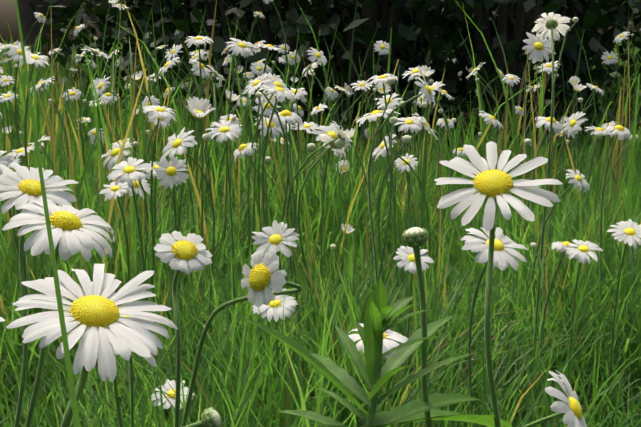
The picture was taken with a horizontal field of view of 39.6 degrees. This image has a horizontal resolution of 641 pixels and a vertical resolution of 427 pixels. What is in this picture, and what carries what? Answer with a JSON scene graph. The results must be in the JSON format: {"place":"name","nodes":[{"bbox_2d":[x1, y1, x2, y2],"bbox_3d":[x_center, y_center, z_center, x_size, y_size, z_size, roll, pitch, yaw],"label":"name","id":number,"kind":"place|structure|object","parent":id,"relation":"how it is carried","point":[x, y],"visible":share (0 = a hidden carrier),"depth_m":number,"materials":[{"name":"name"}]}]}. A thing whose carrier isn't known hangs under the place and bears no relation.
{"place":"outdoors","nodes":[
{"label":"outdoors","id":0,"kind":"place"},
{"bbox_2d":[1,56,626,159],"bbox_3d":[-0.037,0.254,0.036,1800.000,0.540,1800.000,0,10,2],"label":"ground","id":1,"kind":"structure","parent":0,"point":[470,70],"depth_m":7.88,"materials":[{"name":"soil"}]},
{"bbox_2d":[0,172,31,426],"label":"daisy","id":2,"kind":"object","parent":1,"relation":"on","point":[27,374],"visible":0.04,"depth_m":0.90,"materials":[{"name":"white plant"}]},
{"bbox_2d":[0,163,77,426],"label":"daisy","id":3,"kind":"object","parent":1,"relation":"on","point":[29,187],"visible":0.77,"depth_m":0.41,"materials":[{"name":"white plant"}]},
{"bbox_2d":[2,200,114,426],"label":"daisy","id":4,"kind":"object","parent":1,"relation":"on","point":[69,237],"visible":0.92,"depth_m":0.35,"materials":[{"name":"white plant"}]},
{"bbox_2d":[17,0,113,68],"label":"tree","id":5,"kind":"object","parent":1,"relation":"on","point":[28,19],"visible":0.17,"depth_m":6.98,"materials":[{"name":"green plant"}]},
{"bbox_2d":[6,264,177,426],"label":"daisy","id":6,"kind":"object","parent":1,"relation":"on","point":[94,313],"visible":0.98,"depth_m":0.25,"materials":[{"name":"white plant"}]},
{"bbox_2d":[29,0,161,88],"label":"hedge shrub","id":7,"kind":"object","parent":1,"relation":"on","point":[92,30],"visible":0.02,"depth_m":5.32,"materials":[{"name":"green plant"}]},
{"bbox_2d":[45,0,170,83],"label":"ivy","id":8,"kind":"object","parent":1,"relation":"on","point":[69,16],"visible":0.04,"depth_m":5.34,"materials":[{"name":"green plant"}]},
{"bbox_2d":[38,0,185,109],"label":"hedge shrub","id":9,"kind":"object","parent":1,"relation":"on","point":[46,41],"depth_m":4.95,"materials":[{"name":"green plant"}]},
{"bbox_2d":[113,346,133,426],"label":"daisy","id":10,"kind":"object","parent":1,"relation":"on","point":[117,398],"visible":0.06,"depth_m":0.51,"materials":[{"name":"white plant"}]},
{"bbox_2d":[107,157,160,426],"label":"daisy","id":11,"kind":"object","parent":1,"relation":"on","point":[129,169],"visible":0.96,"depth_m":0.75,"materials":[{"name":"white plant"}]},
{"bbox_2d":[119,311,153,426],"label":"daisy","id":12,"kind":"object","parent":1,"relation":"on","point":[131,394],"depth_m":0.64,"materials":[{"name":"white plant"}]},
{"bbox_2d":[68,0,249,114],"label":"hedge shrub","id":13,"kind":"object","parent":1,"relation":"on","point":[89,6],"visible":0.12,"depth_m":4.49,"materials":[{"name":"green plant"}]},
{"bbox_2d":[151,379,194,414],"bbox_3d":[-0.129,0.268,0.809,0.038,0.244,0.057,0,10,2],"label":"daisy","id":14,"kind":"object","parent":1,"relation":"on","point":[166,405],"visible":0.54,"depth_m":0.77,"materials":[{"name":"white plant"}]},
{"bbox_2d":[153,231,211,426],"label":"daisy","id":15,"kind":"object","parent":1,"relation":"on","point":[189,254],"visible":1,"depth_m":0.33,"materials":[{"name":"white plant"}]},
{"bbox_2d":[74,0,315,115],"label":"hedge shrub","id":16,"kind":"object","parent":1,"relation":"on","point":[178,13],"visible":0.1,"depth_m":4.10,"materials":[{"name":"green plant"}]},
{"bbox_2d":[183,407,221,426],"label":"bud","id":17,"kind":"object","parent":1,"relation":"on","point":[210,416],"visible":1,"depth_m":0.25,"materials":[{"name":"green plant"}]},
{"bbox_2d":[35,0,392,141],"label":"hedge shrub","id":18,"kind":"object","parent":1,"relation":"on","point":[205,5],"visible":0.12,"depth_m":3.75,"materials":[{"name":"green plant"}]},
{"bbox_2d":[15,0,420,426],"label":"meadow grass","id":19,"kind":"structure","parent":1,"relation":"on","point":[75,412],"depth_m":0.14,"materials":[{"name":"green plant"}]},
{"bbox_2d":[206,120,241,377],"bbox_3d":[-0.102,0.122,1.016,0.040,0.459,0.100,0,10,2],"label":"daisy","id":20,"kind":"object","parent":1,"relation":"on","point":[229,130],"visible":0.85,"depth_m":0.95,"materials":[{"name":"white plant"}]},
{"bbox_2d":[181,249,301,426],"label":"daisy","id":21,"kind":"object","parent":1,"relation":"on","point":[260,279],"visible":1,"depth_m":0.34,"materials":[{"name":"white plant"}]},
{"bbox_2d":[252,288,297,401],"bbox_3d":[-0.030,0.224,0.844,0.039,0.319,0.092,5,11,25],"label":"daisy","id":22,"kind":"object","parent":1,"relation":"on","point":[279,304],"visible":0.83,"depth_m":0.79,"materials":[{"name":"white plant"}]},
{"bbox_2d":[111,0,456,154],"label":"hedge shrub","id":23,"kind":"object","parent":1,"relation":"on","point":[219,45],"visible":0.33,"depth_m":3.25,"materials":[{"name":"green plant"}]},
{"bbox_2d":[0,1,638,426],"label":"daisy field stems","id":24,"kind":"object","parent":1,"relation":"on","point":[340,143],"visible":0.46,"depth_m":1.23,"materials":[{"name":"green plant"}]},
{"bbox_2d":[0,150,13,174],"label":"daisy","id":25,"kind":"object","parent":24,"relation":"attached to","point":[5,160],"depth_m":1.04,"materials":[{"name":"white plant"}]},
{"bbox_2d":[0,75,14,86],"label":"daisy","id":26,"kind":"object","parent":24,"relation":"on","point":[4,80],"depth_m":1.92,"materials":[{"name":"white plant"}]},
{"bbox_2d":[0,91,17,102],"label":"daisy","id":27,"kind":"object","parent":24,"relation":"attached to","point":[6,97],"depth_m":1.46,"materials":[{"name":"white plant"}]},
{"bbox_2d":[6,43,31,61],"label":"daisy","id":28,"kind":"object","parent":24,"relation":"attached to","point":[16,50],"depth_m":1.30,"materials":[{"name":"white plant"}]},
{"bbox_2d":[9,147,33,159],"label":"daisy","id":29,"kind":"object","parent":24,"relation":"on","point":[19,152],"depth_m":1.16,"materials":[{"name":"white plant"}]},
{"bbox_2d":[20,51,49,67],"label":"daisy","id":30,"kind":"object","parent":24,"relation":"on","point":[35,58],"depth_m":1.09,"materials":[{"name":"white plant"}]},
{"bbox_2d":[63,87,83,100],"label":"daisy","id":31,"kind":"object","parent":24,"relation":"on","point":[72,93],"depth_m":2.29,"materials":[{"name":"white plant"}]},
{"bbox_2d":[81,45,107,60],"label":"daisy","id":32,"kind":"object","parent":24,"relation":"on","point":[95,51],"depth_m":1.64,"materials":[{"name":"white plant"}]},
{"bbox_2d":[94,75,110,97],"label":"daisy","id":33,"kind":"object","parent":24,"relation":"on","point":[101,86],"depth_m":1.69,"materials":[{"name":"white plant"}]},
{"bbox_2d":[99,92,117,102],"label":"daisy","id":34,"kind":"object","parent":24,"relation":"on","point":[108,96],"depth_m":1.77,"materials":[{"name":"white plant"}]},
{"bbox_2d":[99,182,128,200],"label":"daisy","id":35,"kind":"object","parent":24,"relation":"on","point":[113,190],"depth_m":1.00,"materials":[{"name":"white plant"}]},
{"bbox_2d":[100,142,132,169],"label":"daisy","id":36,"kind":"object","parent":24,"relation":"attached to","point":[114,153],"depth_m":1.11,"materials":[{"name":"white plant"}]},
{"bbox_2d":[120,174,150,198],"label":"daisy","id":37,"kind":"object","parent":24,"relation":"on","point":[146,187],"depth_m":1.22,"materials":[{"name":"white plant"}]},
{"bbox_2d":[139,95,159,114],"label":"daisy","id":38,"kind":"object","parent":24,"relation":"on","point":[154,101],"depth_m":1.92,"materials":[{"name":"white plant"}]},
{"bbox_2d":[147,112,170,128],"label":"daisy","id":39,"kind":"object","parent":24,"relation":"on","point":[164,123],"depth_m":1.29,"materials":[{"name":"white plant"}]},
{"bbox_2d":[142,105,176,121],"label":"daisy","id":40,"kind":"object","parent":24,"relation":"on","point":[158,111],"depth_m":1.07,"materials":[{"name":"white plant"}]},
{"bbox_2d":[158,57,179,74],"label":"daisy","id":41,"kind":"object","parent":24,"relation":"on","point":[169,63],"depth_m":1.53,"materials":[{"name":"white plant"}]},
{"bbox_2d":[154,157,188,189],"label":"daisy","id":42,"kind":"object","parent":24,"relation":"on","point":[170,175],"depth_m":1.02,"materials":[{"name":"white plant"}]},
{"bbox_2d":[165,44,182,60],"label":"daisy","id":43,"kind":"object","parent":24,"relation":"on","point":[173,50],"depth_m":1.64,"materials":[{"name":"white plant"}]},
{"bbox_2d":[161,127,197,159],"bbox_3d":[-0.156,-0.075,0.975,0.045,0.012,0.045,-23,45,18],"label":"daisy","id":44,"kind":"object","parent":24,"relation":"on","point":[174,143],"depth_m":0.97,"materials":[{"name":"white plant"}]},
{"bbox_2d":[191,59,205,78],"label":"daisy","id":45,"kind":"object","parent":24,"relation":"attached to","point":[196,67],"depth_m":1.51,"materials":[{"name":"white plant"}]},
{"bbox_2d":[185,36,213,47],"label":"daisy","id":46,"kind":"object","parent":24,"relation":"on","point":[197,40],"depth_m":1.20,"materials":[{"name":"white plant"}]},
{"bbox_2d":[185,96,215,118],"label":"daisy","id":47,"kind":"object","parent":24,"relation":"attached to","point":[199,106],"depth_m":1.09,"materials":[{"name":"white plant"}]},
{"bbox_2d":[226,38,255,57],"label":"daisy","id":48,"kind":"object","parent":24,"relation":"attached to","point":[241,47],"depth_m":1.33,"materials":[{"name":"white plant"}]},
{"bbox_2d":[233,143,256,161],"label":"daisy","id":49,"kind":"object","parent":24,"relation":"attached to","point":[247,149],"depth_m":1.11,"materials":[{"name":"white plant"}]},
{"bbox_2d":[242,73,270,96],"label":"daisy","id":50,"kind":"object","parent":24,"relation":"attached to","point":[256,83],"depth_m":0.99,"materials":[{"name":"white plant"}]},
{"bbox_2d":[250,62,266,76],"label":"daisy","id":51,"kind":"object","parent":24,"relation":"on","point":[256,68],"depth_m":1.97,"materials":[{"name":"white plant"}]},
{"bbox_2d":[253,94,280,117],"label":"daisy","id":52,"kind":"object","parent":24,"relation":"on","point":[268,111],"depth_m":1.48,"materials":[{"name":"white plant"}]},
{"bbox_2d":[254,115,282,138],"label":"daisy","id":53,"kind":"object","parent":24,"relation":"attached to","point":[275,129],"depth_m":1.38,"materials":[{"name":"white plant"}]},
{"bbox_2d":[252,220,298,256],"bbox_3d":[-0.046,0.029,0.919,0.051,0.011,0.053,-24,50,-16],"label":"daisy","id":54,"kind":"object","parent":24,"relation":"on","point":[274,238],"depth_m":0.92,"materials":[{"name":"white plant"}]},
{"bbox_2d":[263,76,290,97],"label":"daisy","id":55,"kind":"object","parent":24,"relation":"on","point":[273,82],"depth_m":1.07,"materials":[{"name":"white plant"}]},
{"bbox_2d":[258,85,300,104],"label":"daisy","id":56,"kind":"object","parent":24,"relation":"on","point":[281,93],"depth_m":0.94,"materials":[{"name":"white plant"}]},
{"bbox_2d":[268,110,302,127],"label":"daisy","id":57,"kind":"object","parent":24,"relation":"on","point":[288,116],"depth_m":1.18,"materials":[{"name":"white plant"}]},
{"bbox_2d":[284,50,300,65],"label":"daisy","id":58,"kind":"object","parent":24,"relation":"on","point":[292,58],"depth_m":2.56,"materials":[{"name":"white plant"}]},
{"bbox_2d":[293,122,319,133],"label":"daisy","id":59,"kind":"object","parent":24,"relation":"attached to","point":[306,126],"depth_m":1.64,"materials":[{"name":"white plant"}]},
{"bbox_2d":[306,48,326,65],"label":"daisy","id":60,"kind":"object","parent":24,"relation":"on","point":[320,57],"depth_m":1.24,"materials":[{"name":"white plant"}]},
{"bbox_2d":[310,123,352,151],"bbox_3d":[0.014,-0.095,1.105,0.050,0.013,0.050,35,50,21],"label":"daisy","id":61,"kind":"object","parent":24,"relation":"attached to","point":[329,130],"depth_m":1.10,"materials":[{"name":"white plant"}]},
{"bbox_2d":[317,134,345,159],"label":"daisy","id":62,"kind":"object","parent":24,"relation":"on","point":[325,137],"depth_m":1.04,"materials":[{"name":"white plant"}]},
{"bbox_2d":[330,121,351,151],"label":"daisy","id":63,"kind":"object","parent":24,"relation":"on","point":[341,134],"depth_m":0.98,"materials":[{"name":"white plant"}]},
{"bbox_2d":[351,80,372,91],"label":"daisy","id":64,"kind":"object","parent":24,"relation":"on","point":[361,85],"depth_m":1.60,"materials":[{"name":"white plant"}]},
{"bbox_2d":[356,107,399,126],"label":"daisy","id":65,"kind":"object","parent":24,"relation":"attached to","point":[374,115],"depth_m":1.00,"materials":[{"name":"white plant"}]},
{"bbox_2d":[374,40,388,54],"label":"daisy","id":66,"kind":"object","parent":24,"relation":"on","point":[381,46],"depth_m":2.15,"materials":[{"name":"white plant"}]},
{"bbox_2d":[367,74,397,84],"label":"daisy","id":67,"kind":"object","parent":24,"relation":"attached to","point":[382,78],"depth_m":1.07,"materials":[{"name":"white plant"}]},
{"bbox_2d":[376,81,390,93],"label":"daisy","id":68,"kind":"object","parent":24,"relation":"on","point":[379,85],"depth_m":1.51,"materials":[{"name":"white plant"}]},
{"bbox_2d":[372,131,396,160],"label":"daisy","id":69,"kind":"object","parent":24,"relation":"on","point":[382,149],"depth_m":1.13,"materials":[{"name":"white plant"}]},
{"bbox_2d":[375,93,402,110],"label":"daisy","id":70,"kind":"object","parent":24,"relation":"on","point":[393,103],"depth_m":1.57,"materials":[{"name":"white plant"}]},
{"bbox_2d":[394,153,418,172],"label":"daisy","id":71,"kind":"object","parent":24,"relation":"on","point":[403,165],"depth_m":1.23,"materials":[{"name":"white plant"}]},
{"bbox_2d":[394,117,421,132],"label":"daisy","id":72,"kind":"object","parent":24,"relation":"on","point":[409,122],"depth_m":1.36,"materials":[{"name":"white plant"}]},
{"bbox_2d":[402,67,421,80],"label":"daisy","id":73,"kind":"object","parent":24,"relation":"on","point":[414,71],"depth_m":1.66,"materials":[{"name":"white plant"}]},
{"bbox_2d":[414,75,435,106],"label":"daisy","id":74,"kind":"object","parent":24,"relation":"attached to","point":[426,90],"depth_m":0.93,"materials":[{"name":"white plant"}]},
{"bbox_2d":[412,113,437,139],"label":"daisy","id":75,"kind":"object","parent":24,"relation":"on","point":[425,124],"depth_m":0.98,"materials":[{"name":"white plant"}]},
{"bbox_2d":[418,65,434,77],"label":"daisy","id":76,"kind":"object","parent":24,"relation":"on","point":[426,72],"depth_m":1.60,"materials":[{"name":"white plant"}]},
{"bbox_2d":[419,81,444,99],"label":"daisy","id":77,"kind":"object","parent":24,"relation":"on","point":[434,86],"depth_m":1.15,"materials":[{"name":"white plant"}]},
{"bbox_2d":[478,111,503,129],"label":"daisy","id":78,"kind":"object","parent":24,"relation":"on","point":[489,118],"depth_m":1.40,"materials":[{"name":"white plant"}]},
{"bbox_2d":[502,74,519,86],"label":"daisy","id":79,"kind":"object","parent":24,"relation":"attached to","point":[508,78],"depth_m":1.79,"materials":[{"name":"white plant"}]},
{"bbox_2d":[522,32,555,63],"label":"daisy","id":80,"kind":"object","parent":24,"relation":"attached to","point":[540,48],"depth_m":1.32,"materials":[{"name":"white plant"}]},
{"bbox_2d":[537,61,559,73],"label":"daisy","id":81,"kind":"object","parent":24,"relation":"on","point":[548,68],"depth_m":1.91,"materials":[{"name":"white plant"}]},
{"bbox_2d":[535,116,562,134],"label":"daisy","id":82,"kind":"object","parent":24,"relation":"attached to","point":[557,127],"depth_m":1.18,"materials":[{"name":"white plant"}]},
{"bbox_2d":[532,12,570,41],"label":"daisy","id":83,"kind":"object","parent":24,"relation":"on","point":[555,21],"depth_m":0.97,"materials":[{"name":"white plant"}]},
{"bbox_2d":[551,241,574,258],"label":"daisy","id":84,"kind":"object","parent":24,"relation":"on","point":[561,246],"depth_m":0.88,"materials":[{"name":"white plant"}]},
{"bbox_2d":[561,111,587,137],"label":"daisy","id":85,"kind":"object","parent":24,"relation":"attached to","point":[572,127],"depth_m":1.61,"materials":[{"name":"white plant"}]},
{"bbox_2d":[565,169,589,191],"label":"daisy","id":86,"kind":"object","parent":24,"relation":"on","point":[577,180],"depth_m":1.09,"materials":[{"name":"white plant"}]},
{"bbox_2d":[585,126,610,135],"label":"daisy","id":87,"kind":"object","parent":24,"relation":"attached to","point":[598,130],"depth_m":1.27,"materials":[{"name":"white plant"}]},
{"bbox_2d":[601,51,617,64],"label":"daisy","id":88,"kind":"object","parent":24,"relation":"on","point":[608,57],"depth_m":2.58,"materials":[{"name":"white plant"}]},
{"bbox_2d":[604,125,630,140],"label":"daisy","id":89,"kind":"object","parent":24,"relation":"on","point":[621,131],"depth_m":1.07,"materials":[{"name":"white plant"}]},
{"bbox_2d":[0,39,639,72],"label":"distant meadow grass","id":90,"kind":"structure","parent":1,"relation":"on","point":[636,49],"depth_m":12.51,"materials":[{"name":"green plant"}]},
{"bbox_2d":[0,0,640,426],"bbox_3d":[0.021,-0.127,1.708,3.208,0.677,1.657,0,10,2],"label":"meadow grass","id":91,"kind":"structure","parent":1,"relation":"on","point":[346,202],"depth_m":1.45,"materials":[{"name":"green plant"}]},
{"bbox_2d":[0,0,640,200],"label":"meadow grass stalks","id":92,"kind":"object","parent":1,"relation":"on","point":[348,107],"visible":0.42,"depth_m":2.61,"materials":[{"name":"green plant"}]},
{"bbox_2d":[227,0,492,127],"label":"hedge shrub","id":93,"kind":"object","parent":1,"relation":"on","point":[340,26],"visible":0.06,"depth_m":3.71,"materials":[{"name":"green plant"}]},
{"bbox_2d":[182,0,550,165],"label":"hedge shrub","id":94,"kind":"object","parent":1,"relation":"on","point":[388,22],"visible":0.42,"depth_m":2.99,"materials":[{"name":"green plant"}]},
{"bbox_2d":[348,323,407,405],"bbox_3d":[0.025,0.250,0.527,0.050,0.378,0.035,7,12,33],"label":"daisy","id":95,"kind":"object","parent":1,"relation":"on","point":[388,344],"visible":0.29,"depth_m":0.49,"materials":[{"name":"white plant"}]},
{"bbox_2d":[248,278,511,426],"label":"leafy shoot","id":96,"kind":"object","parent":1,"relation":"on","point":[381,313],"visible":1,"depth_m":0.28,"materials":[{"name":"green plant"}]},
{"bbox_2d":[272,0,495,141],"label":"hedge shrub","id":97,"kind":"object","parent":1,"relation":"on","point":[411,85],"visible":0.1,"depth_m":3.75,"materials":[{"name":"green plant"}]},
{"bbox_2d":[393,246,433,425],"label":"daisy","id":98,"kind":"object","parent":1,"relation":"on","point":[406,255],"visible":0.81,"depth_m":0.79,"materials":[{"name":"white plant"}]},
{"bbox_2d":[402,227,432,426],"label":"bud","id":99,"kind":"object","parent":1,"relation":"on","point":[415,238],"visible":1,"depth_m":0.29,"materials":[{"name":"green plant"}]},
{"bbox_2d":[315,0,640,152],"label":"hedge shrub","id":100,"kind":"object","parent":1,"relation":"on","point":[507,27],"visible":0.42,"depth_m":2.98,"materials":[{"name":"green plant"}]},
{"bbox_2d":[461,227,527,426],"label":"daisy","id":101,"kind":"object","parent":1,"relation":"on","point":[502,258],"visible":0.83,"depth_m":0.61,"materials":[{"name":"white plant"}]},
{"bbox_2d":[434,141,562,426],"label":"daisy","id":102,"kind":"object","parent":1,"relation":"on","point":[492,184],"visible":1,"depth_m":0.30,"materials":[{"name":"white plant"}]},
{"bbox_2d":[404,0,640,147],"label":"hedge shrub","id":103,"kind":"object","parent":1,"relation":"on","point":[579,6],"visible":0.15,"depth_m":3.66,"materials":[{"name":"green plant"}]},
{"bbox_2d":[414,0,640,145],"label":"hedge shrub","id":104,"kind":"object","parent":1,"relation":"on","point":[606,38],"visible":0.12,"depth_m":3.69,"materials":[{"name":"green plant"}]},
{"bbox_2d":[468,0,636,117],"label":"hedge shrub","id":105,"kind":"object","parent":1,"relation":"on","point":[633,28],"visible":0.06,"depth_m":4.47,"materials":[{"name":"green plant"}]},
{"bbox_2d":[523,370,586,426],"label":"daisy","id":106,"kind":"object","parent":1,"relation":"on","point":[569,408],"visible":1,"depth_m":0.42,"materials":[{"name":"white plant"}]},
{"bbox_2d":[561,239,602,423],"bbox_3d":[0.246,0.196,0.897,0.041,0.355,0.099,-1,10,-8],"label":"daisy","id":107,"kind":"object","parent":1,"relation":"on","point":[580,252],"visible":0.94,"depth_m":0.84,"materials":[{"name":"white plant"}]},
{"bbox_2d":[601,0,640,102],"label":"lit bush","id":108,"kind":"object","parent":1,"relation":"on","point":[639,39],"visible":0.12,"depth_m":4.49,"materials":[{"name":"green plant"}]},
{"bbox_2d":[603,219,640,426],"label":"daisy","id":109,"kind":"object","parent":1,"relation":"on","point":[629,229],"visible":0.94,"depth_m":0.84,"materials":[{"name":"white plant"}]},
{"bbox_2d":[0,208,640,426],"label":"meadow grass","id":110,"kind":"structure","parent":0,"point":[243,398],"depth_m":0.92,"materials":[{"name":"green plant"}]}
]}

